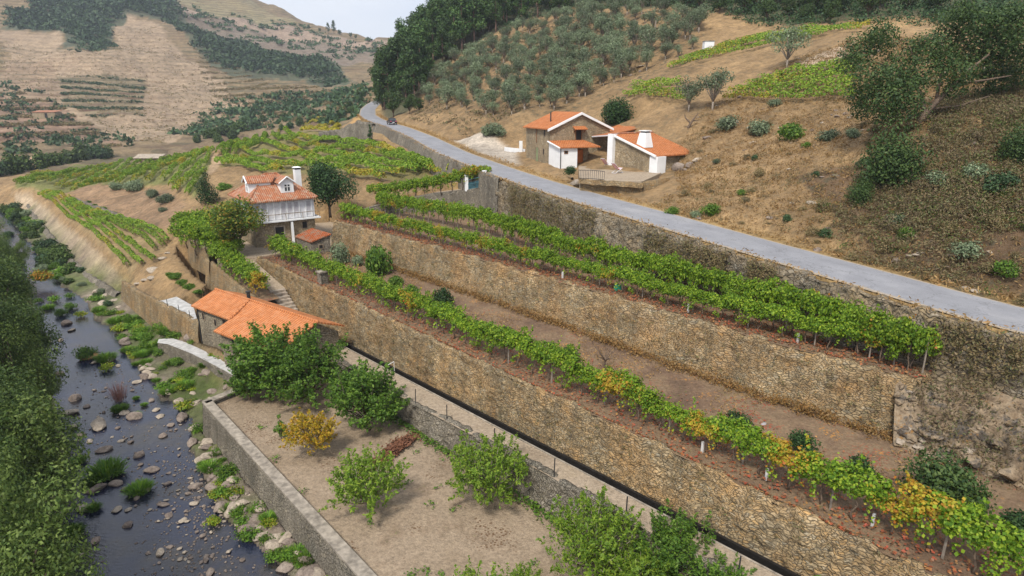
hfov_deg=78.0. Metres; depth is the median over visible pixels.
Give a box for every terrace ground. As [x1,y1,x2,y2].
[260,248,1023,575]
[338,212,932,381]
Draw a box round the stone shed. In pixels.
[294,228,331,253]
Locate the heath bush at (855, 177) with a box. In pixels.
[852,173,870,179]
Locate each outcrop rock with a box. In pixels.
[967,454,981,467]
[990,437,1003,447]
[998,466,1022,481]
[1004,417,1022,426]
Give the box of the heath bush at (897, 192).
[890,188,902,196]
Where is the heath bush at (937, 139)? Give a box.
[928,137,941,145]
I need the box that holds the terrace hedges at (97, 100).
[59,75,145,116]
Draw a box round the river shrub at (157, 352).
[152,348,163,355]
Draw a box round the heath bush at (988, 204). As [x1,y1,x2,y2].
[985,198,1008,211]
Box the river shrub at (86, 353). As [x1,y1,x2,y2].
[71,345,97,360]
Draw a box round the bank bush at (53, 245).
[46,243,67,249]
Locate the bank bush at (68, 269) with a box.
[60,263,77,274]
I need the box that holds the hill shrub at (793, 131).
[775,122,806,140]
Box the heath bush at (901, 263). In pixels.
[892,262,915,270]
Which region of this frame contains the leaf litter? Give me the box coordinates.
[372,430,421,469]
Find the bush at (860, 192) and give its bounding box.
[844,170,875,206]
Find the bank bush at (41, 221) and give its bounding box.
[33,220,46,226]
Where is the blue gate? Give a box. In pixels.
[464,170,486,190]
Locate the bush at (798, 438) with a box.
[786,428,822,455]
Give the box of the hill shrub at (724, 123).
[714,114,740,130]
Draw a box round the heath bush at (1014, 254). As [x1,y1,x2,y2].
[1009,251,1021,257]
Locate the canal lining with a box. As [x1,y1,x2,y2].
[269,301,800,575]
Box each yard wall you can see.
[579,179,642,194]
[643,177,669,190]
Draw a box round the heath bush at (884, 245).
[872,237,896,253]
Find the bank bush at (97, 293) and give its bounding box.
[92,291,102,296]
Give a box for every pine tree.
[367,47,391,109]
[370,43,397,102]
[382,34,404,97]
[389,26,414,94]
[393,53,411,101]
[394,17,407,33]
[401,35,428,99]
[405,16,410,24]
[405,20,429,91]
[408,24,434,93]
[409,5,433,56]
[409,11,415,23]
[415,16,440,80]
[425,0,441,62]
[428,0,451,55]
[433,21,450,62]
[442,0,463,44]
[443,0,456,42]
[446,0,475,50]
[455,1,475,43]
[460,0,486,41]
[472,0,490,32]
[484,0,503,32]
[494,0,510,19]
[498,0,513,22]
[510,0,523,14]
[512,0,527,15]
[529,0,547,17]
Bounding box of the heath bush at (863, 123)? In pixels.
[859,120,867,127]
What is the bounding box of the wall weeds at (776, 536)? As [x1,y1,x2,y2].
[261,266,899,571]
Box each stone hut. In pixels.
[32,110,62,118]
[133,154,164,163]
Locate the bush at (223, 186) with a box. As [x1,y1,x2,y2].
[216,182,232,190]
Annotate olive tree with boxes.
[419,81,433,94]
[420,81,434,94]
[424,94,432,102]
[429,68,440,81]
[432,61,447,69]
[434,88,442,100]
[435,65,450,78]
[437,79,450,88]
[438,85,455,108]
[439,84,454,94]
[445,60,451,69]
[447,47,461,60]
[447,75,458,84]
[450,62,460,71]
[455,82,466,94]
[455,87,465,105]
[456,90,467,107]
[459,59,467,69]
[459,66,470,83]
[462,45,480,56]
[462,98,471,109]
[463,53,475,66]
[464,42,475,49]
[465,67,475,76]
[466,73,480,85]
[468,54,486,66]
[468,61,482,77]
[468,84,478,100]
[469,77,482,88]
[472,38,487,54]
[472,88,483,98]
[473,91,497,114]
[479,45,490,54]
[480,48,493,67]
[482,32,497,50]
[482,67,490,74]
[485,101,499,115]
[486,36,500,52]
[487,88,500,101]
[488,80,501,94]
[489,55,501,66]
[489,75,501,83]
[494,64,517,79]
[495,42,503,56]
[497,62,512,77]
[498,25,512,42]
[498,41,510,62]
[499,79,518,98]
[500,34,510,43]
[500,89,520,113]
[501,80,514,103]
[502,74,516,84]
[505,50,518,66]
[508,41,517,48]
[508,71,522,88]
[509,52,521,62]
[510,33,520,42]
[510,60,524,79]
[511,18,521,30]
[513,57,526,70]
[514,81,531,91]
[515,44,527,54]
[515,86,535,106]
[517,46,530,66]
[519,16,527,30]
[519,91,532,109]
[520,73,535,85]
[522,34,534,50]
[523,51,536,62]
[525,18,535,32]
[525,37,538,48]
[525,60,538,74]
[531,46,538,58]
[531,75,543,95]
[532,28,549,42]
[533,85,544,97]
[534,44,545,54]
[534,94,544,106]
[535,58,546,68]
[537,19,547,29]
[538,65,549,78]
[540,35,556,53]
[542,9,551,20]
[542,85,567,110]
[543,72,564,89]
[544,53,562,69]
[545,49,558,62]
[546,44,565,57]
[546,65,569,84]
[549,7,559,21]
[551,56,566,70]
[552,24,569,42]
[553,16,572,27]
[555,33,572,51]
[555,75,564,89]
[557,81,576,103]
[559,5,572,15]
[560,49,579,74]
[560,66,572,85]
[561,30,573,42]
[562,15,574,26]
[563,56,578,75]
[564,76,574,83]
[568,45,579,51]
[570,21,579,31]
[570,36,581,44]
[570,78,589,96]
[571,30,589,47]
[573,45,588,57]
[574,0,588,7]
[574,68,594,93]
[575,59,597,70]
[576,48,594,63]
[576,71,594,96]
[577,8,590,21]
[577,27,591,43]
[578,17,591,28]
[579,3,589,12]
[586,30,602,47]
[588,0,600,12]
[588,10,599,29]
[590,57,603,68]
[590,64,606,83]
[591,39,599,50]
[591,41,610,64]
[592,15,603,37]
[593,11,612,24]
[595,16,614,33]
[595,35,611,47]
[597,69,609,85]
[599,3,605,12]
[603,22,616,37]
[604,29,621,44]
[605,40,626,56]
[605,66,621,82]
[606,0,618,14]
[607,0,623,22]
[608,30,630,47]
[608,49,622,68]
[611,13,621,24]
[612,51,631,77]
[613,16,627,30]
[620,0,632,14]
[621,48,638,69]
[622,24,644,45]
[626,0,638,16]
[626,19,638,39]
[626,43,637,53]
[629,4,643,18]
[630,0,644,6]
[634,43,654,55]
[637,0,647,13]
[637,23,652,41]
[638,26,664,46]
[640,49,654,70]
[644,6,662,26]
[657,0,670,17]
[657,8,667,17]
[658,23,678,43]
[659,40,674,59]
[664,10,682,25]
[669,18,681,31]
[672,2,684,13]
[674,44,682,54]
[674,75,702,111]
[678,4,689,17]
[678,9,704,39]
[678,16,692,38]
[681,6,689,17]
[686,35,698,48]
[688,3,714,32]
[693,67,736,109]
[765,22,811,67]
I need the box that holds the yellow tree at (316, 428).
[278,406,340,456]
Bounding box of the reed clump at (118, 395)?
[105,378,129,402]
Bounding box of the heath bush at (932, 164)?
[925,158,943,169]
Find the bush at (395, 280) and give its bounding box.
[388,275,403,285]
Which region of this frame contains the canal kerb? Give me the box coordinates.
[344,346,781,575]
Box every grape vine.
[167,219,196,248]
[168,210,189,224]
[172,214,195,243]
[173,209,204,220]
[173,224,208,255]
[176,217,208,248]
[190,213,212,221]
[193,227,219,248]
[194,222,210,252]
[206,239,221,259]
[208,243,228,263]
[209,232,222,247]
[209,240,238,258]
[211,245,232,266]
[217,249,242,274]
[218,236,248,251]
[218,237,237,252]
[221,252,246,275]
[223,253,245,281]
[229,258,255,284]
[233,260,260,287]
[237,264,265,291]
[243,266,270,296]
[264,244,281,254]
[266,232,287,259]
[273,238,294,262]
[279,239,296,263]
[285,241,306,267]
[293,249,306,267]
[297,252,312,270]
[299,248,324,275]
[308,257,326,275]
[315,258,333,269]
[319,258,342,283]
[328,260,349,286]
[335,266,356,289]
[336,202,354,218]
[340,264,364,292]
[342,204,360,220]
[347,269,367,296]
[348,206,362,222]
[355,207,371,223]
[356,271,379,299]
[361,274,390,303]
[362,208,376,226]
[366,182,386,202]
[366,208,385,226]
[374,211,389,229]
[374,283,393,303]
[375,190,389,213]
[377,182,396,192]
[377,213,398,229]
[377,282,410,310]
[380,190,395,212]
[387,180,408,194]
[387,191,402,216]
[390,288,413,315]
[391,217,403,232]
[393,192,408,216]
[394,220,411,234]
[396,178,417,195]
[398,287,427,317]
[399,195,417,215]
[401,216,420,236]
[405,178,425,195]
[409,197,424,219]
[409,216,428,238]
[409,289,438,323]
[414,178,435,194]
[414,197,431,221]
[418,221,437,239]
[420,304,446,326]
[421,173,442,193]
[423,198,437,222]
[426,300,458,333]
[428,224,443,241]
[430,173,452,195]
[431,198,446,224]
[433,224,452,244]
[438,199,453,224]
[440,304,470,337]
[441,172,461,191]
[444,201,460,227]
[444,227,461,243]
[451,200,470,226]
[451,233,471,249]
[451,315,476,343]
[452,168,470,189]
[460,164,483,180]
[460,226,483,251]
[461,204,478,230]
[462,321,489,349]
[467,206,485,232]
[471,164,491,178]
[471,232,490,253]
[472,320,504,354]
[474,205,494,235]
[480,236,496,255]
[482,211,500,236]
[483,324,518,361]
[487,232,512,259]
[490,212,506,238]
[496,213,511,241]
[497,241,519,261]
[499,325,535,367]
[503,215,519,244]
[507,213,524,237]
[510,242,530,265]
[517,219,534,246]
[518,340,548,373]
[519,247,543,267]
[522,219,537,242]
[527,246,557,271]
[528,219,549,247]
[529,335,568,380]
[535,224,558,249]
[541,251,567,272]
[541,342,586,388]
[544,225,564,253]
[550,231,571,256]
[558,256,578,277]
[562,235,581,259]
[562,364,594,395]
[569,257,592,280]
[571,237,596,260]
[578,361,616,403]
[579,257,606,283]
[583,235,607,273]
[588,362,645,411]
[592,266,619,287]
[595,242,617,266]
[605,261,637,292]
[607,243,631,281]
[616,374,661,420]
[619,268,654,296]
[621,249,644,270]
[632,249,661,275]
[634,274,666,301]
[637,393,681,429]
[648,254,672,284]
[651,279,682,305]
[657,251,695,297]
[664,396,705,441]
[669,280,701,310]
[675,260,707,300]
[681,409,729,451]
[685,288,716,315]
[690,267,722,308]
[702,409,763,462]
[703,292,738,320]
[706,267,741,310]
[720,290,760,326]
[723,271,754,318]
[731,425,791,474]
[740,300,776,329]
[743,277,774,320]
[757,275,794,329]
[760,300,804,337]
[761,433,824,494]
[776,283,816,332]
[784,313,824,342]
[796,451,852,503]
[799,287,842,341]
[807,313,852,349]
[819,454,899,519]
[826,298,859,319]
[833,318,883,355]
[836,299,890,357]
[860,303,916,362]
[863,483,926,542]
[865,333,905,362]
[884,330,944,368]
[885,316,940,372]
[894,470,986,555]
[932,497,1023,573]
[980,536,1023,575]
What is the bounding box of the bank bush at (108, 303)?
[101,300,112,306]
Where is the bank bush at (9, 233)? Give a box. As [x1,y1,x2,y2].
[3,231,13,235]
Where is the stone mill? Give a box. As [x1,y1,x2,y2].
[191,288,344,385]
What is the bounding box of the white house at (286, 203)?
[227,166,320,247]
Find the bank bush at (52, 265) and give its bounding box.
[47,262,60,269]
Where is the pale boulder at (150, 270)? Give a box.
[146,267,156,273]
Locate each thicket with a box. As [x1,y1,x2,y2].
[494,0,623,30]
[645,0,1023,29]
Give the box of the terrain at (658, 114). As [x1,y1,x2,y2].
[0,0,1023,575]
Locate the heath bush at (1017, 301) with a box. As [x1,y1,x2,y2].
[1012,296,1023,306]
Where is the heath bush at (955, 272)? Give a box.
[951,270,967,279]
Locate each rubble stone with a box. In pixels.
[893,390,902,397]
[893,442,905,447]
[894,398,904,404]
[896,437,904,444]
[897,428,913,436]
[899,383,904,389]
[906,432,918,439]
[912,444,923,449]
[919,427,925,433]
[920,450,933,457]
[923,431,937,438]
[932,392,948,399]
[935,434,945,439]
[948,441,965,447]
[963,447,975,453]
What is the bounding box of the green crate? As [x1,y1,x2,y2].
[614,284,621,290]
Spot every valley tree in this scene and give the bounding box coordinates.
[0,161,10,174]
[1,152,25,174]
[16,151,37,170]
[32,149,53,168]
[46,151,65,165]
[59,149,82,163]
[71,141,93,160]
[85,143,108,158]
[103,145,114,158]
[193,132,201,142]
[201,128,218,138]
[212,132,223,142]
[214,124,229,135]
[226,127,237,139]
[230,121,246,131]
[247,118,261,128]
[259,113,266,121]
[278,123,283,130]
[285,121,293,127]
[295,115,303,125]
[344,99,352,109]
[346,106,354,112]
[356,86,363,95]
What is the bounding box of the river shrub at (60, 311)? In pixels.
[51,308,68,316]
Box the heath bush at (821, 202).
[810,198,831,210]
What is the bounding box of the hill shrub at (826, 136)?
[815,129,841,141]
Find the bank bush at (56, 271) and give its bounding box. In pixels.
[47,266,63,274]
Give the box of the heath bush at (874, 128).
[868,125,883,133]
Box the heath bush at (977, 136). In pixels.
[963,129,986,143]
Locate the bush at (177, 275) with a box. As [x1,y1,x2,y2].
[168,272,181,279]
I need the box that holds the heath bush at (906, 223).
[896,220,919,232]
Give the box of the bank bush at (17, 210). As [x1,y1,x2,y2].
[13,208,25,212]
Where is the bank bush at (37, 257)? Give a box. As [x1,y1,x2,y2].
[32,253,48,262]
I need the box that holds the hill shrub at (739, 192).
[736,189,746,195]
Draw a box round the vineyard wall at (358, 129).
[318,120,374,143]
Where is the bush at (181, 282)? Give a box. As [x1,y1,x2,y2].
[175,279,187,285]
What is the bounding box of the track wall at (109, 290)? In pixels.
[26,204,120,297]
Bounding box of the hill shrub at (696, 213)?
[689,210,702,217]
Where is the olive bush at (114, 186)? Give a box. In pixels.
[108,182,123,189]
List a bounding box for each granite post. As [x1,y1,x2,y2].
[701,441,704,452]
[870,513,875,526]
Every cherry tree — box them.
[318,442,413,519]
[445,429,532,507]
[453,555,496,575]
[497,561,542,575]
[535,484,644,575]
[583,540,669,575]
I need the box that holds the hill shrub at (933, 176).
[922,169,950,187]
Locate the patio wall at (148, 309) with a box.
[120,281,198,342]
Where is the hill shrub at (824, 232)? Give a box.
[816,228,832,237]
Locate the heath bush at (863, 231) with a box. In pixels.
[860,228,872,234]
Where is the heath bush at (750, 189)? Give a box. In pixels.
[745,187,757,192]
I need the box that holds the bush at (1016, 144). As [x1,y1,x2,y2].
[988,118,1023,163]
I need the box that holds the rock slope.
[893,381,1023,488]
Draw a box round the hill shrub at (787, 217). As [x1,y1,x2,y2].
[782,214,792,221]
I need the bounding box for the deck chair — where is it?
[611,163,622,173]
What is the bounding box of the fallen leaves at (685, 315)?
[337,218,931,378]
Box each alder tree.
[0,218,10,243]
[0,233,21,262]
[0,244,9,265]
[0,253,43,318]
[0,254,49,325]
[0,292,67,364]
[0,297,31,378]
[0,319,69,402]
[0,360,77,455]
[0,364,29,480]
[0,387,95,520]
[0,388,64,462]
[0,435,67,537]
[0,438,98,575]
[0,460,108,575]
[0,512,60,573]
[4,317,52,363]
[11,239,31,266]
[22,451,76,506]
[34,361,61,405]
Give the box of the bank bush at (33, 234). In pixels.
[27,230,40,238]
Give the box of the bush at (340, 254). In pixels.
[329,239,349,264]
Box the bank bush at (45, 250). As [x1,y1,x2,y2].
[42,247,58,253]
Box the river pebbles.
[75,345,272,575]
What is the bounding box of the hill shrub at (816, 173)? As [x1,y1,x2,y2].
[811,171,819,176]
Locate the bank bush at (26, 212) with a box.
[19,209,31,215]
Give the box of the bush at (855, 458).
[844,453,878,477]
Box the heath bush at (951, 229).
[938,220,962,234]
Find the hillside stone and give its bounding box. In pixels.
[813,247,821,251]
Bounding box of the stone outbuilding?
[592,125,688,173]
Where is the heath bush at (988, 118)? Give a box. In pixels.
[979,115,995,123]
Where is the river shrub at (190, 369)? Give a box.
[185,366,195,374]
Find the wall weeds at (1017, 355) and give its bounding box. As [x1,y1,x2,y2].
[505,183,1023,387]
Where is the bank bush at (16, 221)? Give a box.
[13,218,23,225]
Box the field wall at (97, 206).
[71,196,153,228]
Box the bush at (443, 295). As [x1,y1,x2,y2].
[432,286,454,306]
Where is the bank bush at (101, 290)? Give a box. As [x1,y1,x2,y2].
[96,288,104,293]
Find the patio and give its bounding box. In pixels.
[162,297,196,318]
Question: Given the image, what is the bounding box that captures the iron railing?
[578,170,604,179]
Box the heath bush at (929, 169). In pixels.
[921,167,935,173]
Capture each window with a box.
[261,204,266,214]
[280,202,286,212]
[287,202,292,212]
[293,201,298,211]
[301,220,307,228]
[306,200,310,210]
[318,244,323,249]
[575,130,581,139]
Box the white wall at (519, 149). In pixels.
[504,141,524,151]
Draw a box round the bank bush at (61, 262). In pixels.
[55,259,65,265]
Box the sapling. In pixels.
[273,414,288,440]
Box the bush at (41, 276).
[26,269,54,281]
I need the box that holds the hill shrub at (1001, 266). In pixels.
[988,259,1020,277]
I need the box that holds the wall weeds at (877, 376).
[330,222,893,431]
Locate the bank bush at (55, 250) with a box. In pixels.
[43,248,62,257]
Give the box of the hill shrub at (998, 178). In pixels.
[981,171,1022,193]
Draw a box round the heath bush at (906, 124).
[905,122,920,128]
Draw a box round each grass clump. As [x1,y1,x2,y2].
[40,303,55,309]
[61,521,88,538]
[69,453,87,464]
[77,476,102,487]
[82,453,130,481]
[82,500,104,512]
[90,305,106,312]
[91,351,118,362]
[104,314,123,324]
[108,403,130,413]
[118,346,133,352]
[118,477,155,497]
[122,314,140,321]
[122,318,135,324]
[130,395,139,399]
[131,348,149,357]
[138,340,155,349]
[138,357,152,364]
[147,346,156,352]
[150,378,159,382]
[152,326,170,335]
[157,386,176,394]
[164,359,173,365]
[167,377,176,382]
[173,378,196,389]
[196,457,223,473]
[196,459,208,466]
[207,446,220,456]
[216,457,226,462]
[219,502,229,511]
[256,510,277,522]
[281,543,306,561]
[294,549,314,565]
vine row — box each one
[13,171,50,181]
[15,171,69,183]
[16,170,54,178]
[25,170,76,182]
[35,167,87,179]
[37,192,129,264]
[41,190,143,263]
[45,189,156,258]
[46,164,97,181]
[54,162,105,185]
[61,162,114,187]
[62,196,164,244]
[65,198,156,247]
[66,194,169,239]
[70,158,124,189]
[76,157,133,186]
[84,159,140,182]
[93,158,151,181]
[102,154,171,182]
[114,152,180,182]
[130,152,189,180]
[144,148,206,179]
[160,146,204,178]
[168,146,208,185]
[171,145,214,190]
[184,166,206,192]
[213,156,284,170]
[215,133,258,152]
[222,137,249,154]
[222,152,386,178]
[231,130,273,152]
[239,144,405,173]
[244,129,280,149]
[256,136,421,171]
[271,132,435,171]
[283,126,448,171]
[300,126,340,130]
[301,122,341,127]
[304,119,334,126]
[622,83,684,93]
[628,79,681,88]
[628,87,686,98]
[631,75,682,85]
[666,34,802,66]
[669,30,813,63]
[679,28,826,58]
[693,23,861,56]
[717,19,870,45]
[722,87,856,97]
[725,82,856,93]
[735,76,857,89]
[744,71,855,84]
[757,64,856,79]
[773,61,849,74]
[793,57,863,69]
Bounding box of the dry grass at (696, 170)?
[657,36,1023,301]
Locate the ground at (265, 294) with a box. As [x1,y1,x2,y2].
[225,267,278,300]
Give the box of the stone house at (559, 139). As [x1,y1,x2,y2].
[523,111,613,168]
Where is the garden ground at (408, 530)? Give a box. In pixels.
[216,379,640,575]
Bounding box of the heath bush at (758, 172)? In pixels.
[753,168,765,177]
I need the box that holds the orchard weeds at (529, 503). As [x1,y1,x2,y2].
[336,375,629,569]
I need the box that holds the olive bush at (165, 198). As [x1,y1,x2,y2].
[154,193,174,202]
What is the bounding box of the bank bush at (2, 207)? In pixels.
[0,203,9,212]
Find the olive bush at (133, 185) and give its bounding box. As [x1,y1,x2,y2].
[121,179,143,191]
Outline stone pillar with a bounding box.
[315,270,328,284]
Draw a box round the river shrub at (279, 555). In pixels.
[274,550,284,562]
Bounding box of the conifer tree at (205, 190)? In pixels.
[194,171,220,204]
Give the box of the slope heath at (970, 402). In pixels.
[901,362,1023,492]
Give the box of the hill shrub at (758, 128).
[747,119,773,135]
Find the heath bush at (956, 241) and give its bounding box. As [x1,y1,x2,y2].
[943,237,959,246]
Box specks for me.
[0,26,237,142]
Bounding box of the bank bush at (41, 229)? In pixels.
[39,225,47,232]
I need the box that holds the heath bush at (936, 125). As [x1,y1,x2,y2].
[927,121,946,132]
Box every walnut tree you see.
[211,319,306,398]
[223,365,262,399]
[260,323,353,408]
[323,356,410,432]
[631,498,715,575]
[686,548,757,575]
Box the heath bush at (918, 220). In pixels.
[912,218,926,223]
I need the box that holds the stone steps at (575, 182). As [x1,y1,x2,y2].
[569,179,578,185]
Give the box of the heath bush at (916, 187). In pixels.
[912,179,939,192]
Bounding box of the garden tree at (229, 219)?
[200,194,267,240]
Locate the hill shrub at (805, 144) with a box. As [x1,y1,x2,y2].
[801,142,812,146]
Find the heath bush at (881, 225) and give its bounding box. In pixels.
[877,219,886,229]
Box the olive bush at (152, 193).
[145,188,158,197]
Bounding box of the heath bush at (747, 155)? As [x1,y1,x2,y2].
[742,153,751,159]
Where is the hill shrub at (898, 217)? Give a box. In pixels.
[884,212,908,225]
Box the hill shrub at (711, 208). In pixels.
[699,203,721,216]
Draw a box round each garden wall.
[202,389,244,404]
[202,400,376,575]
[331,355,733,575]
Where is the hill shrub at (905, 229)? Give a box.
[896,226,917,237]
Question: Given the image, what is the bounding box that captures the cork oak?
[834,0,1023,127]
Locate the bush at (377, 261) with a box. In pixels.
[364,244,392,275]
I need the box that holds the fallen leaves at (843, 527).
[263,254,1019,575]
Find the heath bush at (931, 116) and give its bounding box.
[917,113,935,121]
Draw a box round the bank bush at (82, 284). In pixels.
[76,282,86,285]
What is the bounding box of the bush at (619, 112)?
[598,94,635,124]
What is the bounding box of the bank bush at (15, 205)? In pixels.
[6,201,22,207]
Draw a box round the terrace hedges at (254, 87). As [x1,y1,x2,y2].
[193,47,371,126]
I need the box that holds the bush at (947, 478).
[892,442,997,520]
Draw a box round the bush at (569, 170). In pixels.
[562,166,575,174]
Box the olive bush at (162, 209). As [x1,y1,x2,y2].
[157,207,168,211]
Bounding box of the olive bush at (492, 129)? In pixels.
[479,122,506,135]
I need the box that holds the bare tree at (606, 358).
[592,342,616,370]
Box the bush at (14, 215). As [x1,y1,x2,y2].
[8,212,20,221]
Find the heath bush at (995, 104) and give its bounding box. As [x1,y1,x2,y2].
[985,103,1000,112]
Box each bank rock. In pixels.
[118,337,130,344]
[144,367,155,370]
[148,373,157,378]
[173,397,183,403]
[187,438,197,447]
[190,399,202,405]
[194,456,205,463]
[200,438,212,445]
[200,444,211,449]
[200,451,213,458]
[201,369,209,375]
[204,482,217,490]
[207,388,216,394]
[208,471,218,478]
[213,501,225,512]
[221,481,234,487]
[224,508,231,517]
[226,475,237,482]
[227,502,237,509]
[228,493,239,500]
[235,499,248,506]
[237,523,257,534]
[246,514,259,522]
[253,531,266,540]
[254,500,265,511]
[264,539,281,550]
[268,533,283,540]
[275,560,294,572]
[278,531,291,542]
[281,538,295,545]
[295,566,306,575]
[297,556,312,564]
[302,564,319,575]
[313,567,325,575]
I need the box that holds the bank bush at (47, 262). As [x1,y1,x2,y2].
[34,260,54,267]
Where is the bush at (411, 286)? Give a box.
[406,284,419,293]
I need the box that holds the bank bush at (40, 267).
[31,263,48,271]
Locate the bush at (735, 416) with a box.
[725,409,753,425]
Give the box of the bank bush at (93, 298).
[84,295,104,301]
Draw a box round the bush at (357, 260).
[350,255,363,265]
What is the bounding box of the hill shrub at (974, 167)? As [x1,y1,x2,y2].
[961,161,996,179]
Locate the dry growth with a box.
[343,248,892,443]
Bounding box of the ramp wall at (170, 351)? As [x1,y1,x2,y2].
[158,342,232,381]
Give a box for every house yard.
[193,221,332,266]
[578,166,660,189]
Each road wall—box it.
[372,123,501,212]
[495,180,1023,399]
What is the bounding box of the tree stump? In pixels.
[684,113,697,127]
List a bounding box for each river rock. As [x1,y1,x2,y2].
[58,409,78,414]
[61,320,72,325]
[68,394,81,401]
[75,504,88,511]
[80,352,97,359]
[84,483,106,493]
[90,417,106,431]
[91,536,100,544]
[94,445,112,452]
[108,480,122,486]
[111,506,121,512]
[119,410,129,414]
[122,521,132,527]
[126,411,141,419]
[132,379,141,383]
[133,451,144,458]
[139,373,148,379]
[143,466,159,472]
[156,414,163,418]
[156,502,169,506]
[156,548,164,556]
[158,432,167,437]
[164,512,172,517]
[176,412,187,422]
[178,517,186,522]
[187,482,202,489]
[189,501,198,505]
[206,567,214,575]
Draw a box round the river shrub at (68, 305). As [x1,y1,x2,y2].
[63,302,77,309]
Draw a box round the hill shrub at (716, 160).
[712,158,721,163]
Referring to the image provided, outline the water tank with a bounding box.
[702,41,713,49]
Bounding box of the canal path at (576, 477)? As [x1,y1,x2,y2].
[336,347,777,575]
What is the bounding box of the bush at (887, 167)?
[851,114,939,190]
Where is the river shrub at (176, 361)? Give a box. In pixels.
[169,356,184,366]
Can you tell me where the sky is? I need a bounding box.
[259,0,428,39]
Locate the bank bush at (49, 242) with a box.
[36,238,58,247]
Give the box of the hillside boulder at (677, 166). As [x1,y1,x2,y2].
[671,162,684,170]
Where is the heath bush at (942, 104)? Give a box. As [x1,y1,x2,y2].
[935,101,946,107]
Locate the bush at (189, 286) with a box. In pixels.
[182,283,194,289]
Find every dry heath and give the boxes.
[409,17,641,136]
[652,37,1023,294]
[813,81,1023,292]
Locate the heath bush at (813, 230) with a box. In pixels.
[804,225,819,235]
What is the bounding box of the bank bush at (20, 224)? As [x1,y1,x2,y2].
[16,221,27,227]
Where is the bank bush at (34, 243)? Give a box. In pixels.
[31,240,40,246]
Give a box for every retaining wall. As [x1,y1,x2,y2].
[186,235,216,273]
[205,258,256,297]
[256,256,947,575]
[331,220,922,433]
[912,363,933,383]
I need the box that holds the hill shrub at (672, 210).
[663,206,679,214]
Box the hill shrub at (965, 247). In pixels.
[946,241,986,259]
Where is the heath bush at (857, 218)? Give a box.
[853,215,868,225]
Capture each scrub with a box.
[0,80,134,156]
[1,0,352,86]
[167,80,372,135]
[190,3,383,59]
[816,86,1023,297]
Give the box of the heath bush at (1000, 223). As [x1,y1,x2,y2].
[984,215,1010,232]
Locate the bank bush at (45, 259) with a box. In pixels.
[38,257,50,262]
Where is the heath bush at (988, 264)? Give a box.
[978,261,995,273]
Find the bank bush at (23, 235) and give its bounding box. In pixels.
[18,231,28,238]
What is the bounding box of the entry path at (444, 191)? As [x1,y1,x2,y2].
[371,189,464,207]
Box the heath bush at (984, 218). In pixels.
[976,209,1006,222]
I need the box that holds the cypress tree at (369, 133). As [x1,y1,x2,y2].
[367,121,372,144]
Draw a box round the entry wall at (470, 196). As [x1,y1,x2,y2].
[355,188,480,217]
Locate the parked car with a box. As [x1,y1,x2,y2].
[387,118,396,124]
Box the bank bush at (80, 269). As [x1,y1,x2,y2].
[75,266,85,272]
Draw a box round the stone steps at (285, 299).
[269,288,297,310]
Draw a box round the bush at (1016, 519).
[995,508,1023,540]
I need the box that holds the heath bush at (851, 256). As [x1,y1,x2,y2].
[842,252,859,260]
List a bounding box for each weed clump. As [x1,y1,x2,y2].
[45,295,61,301]
[63,292,75,297]
[73,311,87,316]
[98,362,115,371]
[99,308,117,315]
[111,322,129,330]
[115,333,127,339]
[116,313,129,320]
[118,322,134,328]
[125,346,144,353]
[128,324,145,334]
[130,323,144,331]
[132,319,144,325]
[133,332,153,339]
[137,340,155,347]
[138,326,149,332]
[138,337,151,342]
[139,333,155,340]
[153,381,171,389]
[155,364,168,369]
[164,330,181,339]
[171,376,185,382]
[173,369,186,378]
[173,398,194,410]
[184,373,194,378]
[187,422,202,431]
[202,514,221,527]
[207,488,220,500]
[210,486,228,498]
[212,461,235,476]
[213,478,224,486]
[214,474,229,483]
[218,462,239,475]
[221,470,235,478]
[221,484,243,500]
[222,488,244,498]
[223,474,240,485]
[228,508,242,518]
[231,504,249,514]
[231,514,250,528]
[231,525,263,542]
[248,499,265,511]
[248,501,265,512]
[258,532,275,545]
[260,517,277,528]
[262,549,278,563]
[273,545,294,562]
[286,546,307,564]
[294,562,304,568]
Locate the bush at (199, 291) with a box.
[192,289,203,293]
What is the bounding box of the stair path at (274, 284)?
[246,260,284,290]
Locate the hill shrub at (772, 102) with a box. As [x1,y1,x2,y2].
[767,98,781,105]
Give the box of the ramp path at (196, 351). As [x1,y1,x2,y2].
[158,338,232,374]
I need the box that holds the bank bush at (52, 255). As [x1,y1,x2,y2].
[49,252,58,260]
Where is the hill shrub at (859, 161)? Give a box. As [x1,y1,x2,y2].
[855,157,868,165]
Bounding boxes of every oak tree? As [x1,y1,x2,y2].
[372,90,387,109]
[379,89,402,116]
[401,93,417,113]
[413,97,423,112]
[427,54,432,68]
[436,31,458,60]
[479,5,499,31]
[549,0,571,8]
[712,0,727,12]
[730,0,753,11]
[756,0,777,17]
[781,0,796,15]
[797,0,826,11]
[799,2,815,18]
[822,0,842,21]
[822,0,852,14]
[855,0,884,16]
[899,0,917,9]
[923,0,948,8]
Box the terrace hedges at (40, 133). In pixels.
[0,90,121,149]
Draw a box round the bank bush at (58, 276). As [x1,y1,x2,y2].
[52,274,63,279]
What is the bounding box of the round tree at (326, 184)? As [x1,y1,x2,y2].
[304,159,360,217]
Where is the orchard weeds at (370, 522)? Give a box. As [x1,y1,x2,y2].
[256,383,585,575]
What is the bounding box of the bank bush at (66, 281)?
[61,278,75,284]
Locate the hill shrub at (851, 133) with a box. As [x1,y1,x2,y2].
[843,127,861,137]
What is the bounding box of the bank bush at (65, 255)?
[54,246,73,261]
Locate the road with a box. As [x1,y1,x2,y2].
[359,101,1023,332]
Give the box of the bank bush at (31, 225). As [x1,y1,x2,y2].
[23,221,41,229]
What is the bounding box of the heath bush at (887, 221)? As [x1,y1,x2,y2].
[880,215,900,227]
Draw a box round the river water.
[0,213,289,575]

